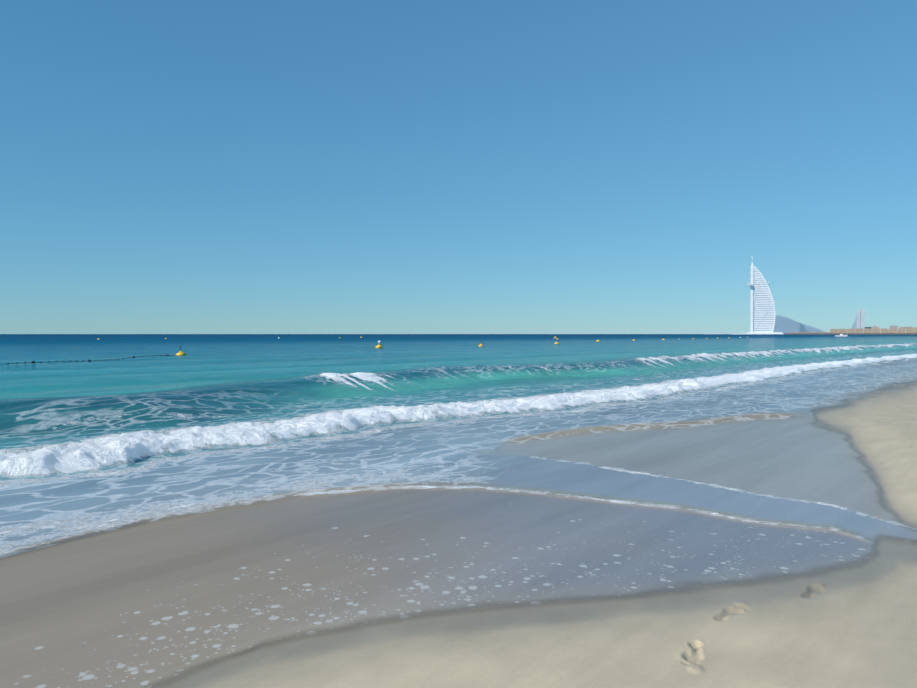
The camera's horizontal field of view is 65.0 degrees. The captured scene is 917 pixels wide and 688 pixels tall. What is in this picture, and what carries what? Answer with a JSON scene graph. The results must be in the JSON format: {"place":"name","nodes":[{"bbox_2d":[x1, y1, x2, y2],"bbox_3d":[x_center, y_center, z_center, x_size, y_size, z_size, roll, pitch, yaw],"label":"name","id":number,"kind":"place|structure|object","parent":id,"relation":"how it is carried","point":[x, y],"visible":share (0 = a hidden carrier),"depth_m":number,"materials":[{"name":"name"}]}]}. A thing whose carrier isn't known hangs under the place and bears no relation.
{"place":"outdoors","nodes":[
{"label":"outdoors","id":0,"kind":"place"},
{"bbox_2d":[0,334,916,687],"bbox_3d":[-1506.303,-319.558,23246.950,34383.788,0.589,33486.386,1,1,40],"label":"sea","id":1,"kind":"structure","parent":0,"point":[206,498],"depth_m":7.89,"materials":[{"name":"blue liquid"}]},
{"bbox_2d":[0,354,177,364],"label":"float line","id":2,"kind":"object","parent":1,"relation":"on","point":[89,360],"visible":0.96,"depth_m":40.14,"materials":[{"name":"black plastic"}]},
{"bbox_2d":[176,346,185,355],"bbox_3d":[-19.848,0.582,51.415,0.718,0.926,0.737,-9,-3,31],"label":"marker buoy","id":3,"kind":"object","parent":1,"relation":"on","point":[180,353],"visible":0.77,"depth_m":51.16,"materials":[{"name":"yellow plastic"}]},
{"bbox_2d":[747,258,781,333],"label":"sail-shaped hotel","id":4,"kind":"structure","parent":1,"relation":"on","point":[762,313],"depth_m":2901.55,"materials":[{"name":"white"}]},
{"bbox_2d":[773,315,824,333],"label":"wave-shaped hotel","id":5,"kind":"structure","parent":1,"relation":"on","point":[783,324],"depth_m":3161.93,"materials":[{"name":"blue glass"}]},
{"bbox_2d":[784,333,916,334],"bbox_3d":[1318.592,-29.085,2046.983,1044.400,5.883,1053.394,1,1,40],"label":"breakwater rock","id":6,"kind":"object","parent":1,"relation":"on","point":[855,333],"visible":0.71,"depth_m":2478.30,"materials":[{"name":"grey stone"}]},
{"bbox_2d":[789,328,916,332],"bbox_3d":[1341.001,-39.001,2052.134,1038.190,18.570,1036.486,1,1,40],"label":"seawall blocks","id":7,"kind":"structure","parent":6,"relation":"on","point":[882,330],"depth_m":2460.69,"materials":[{"name":"beige stone"}]},
{"bbox_2d":[152,381,916,687],"bbox_3d":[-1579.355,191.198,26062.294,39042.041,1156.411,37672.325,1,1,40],"label":"beach sand","id":8,"kind":"structure","parent":0,"point":[850,627],"depth_m":3.81,"materials":[{"name":"beige sand"}]},
{"bbox_2d":[706,333,746,333],"bbox_3d":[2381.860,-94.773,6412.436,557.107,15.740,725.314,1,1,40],"label":"coast buildings","id":9,"kind":"structure","parent":0,"point":[729,333],"depth_m":6301.64,"materials":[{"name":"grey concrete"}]},
{"bbox_2d":[851,309,864,328],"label":"wedge tower","id":10,"kind":"structure","parent":0,"point":[859,322],"depth_m":2602.20,"materials":[{"name":"grey concrete"}]},
{"bbox_2d":[865,325,915,328],"bbox_3d":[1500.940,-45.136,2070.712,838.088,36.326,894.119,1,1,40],"label":"distant buildings","id":11,"kind":"structure","parent":0,"point":[891,327],"depth_m":2467.63,"materials":[{"name":"beige stone"}]}
]}

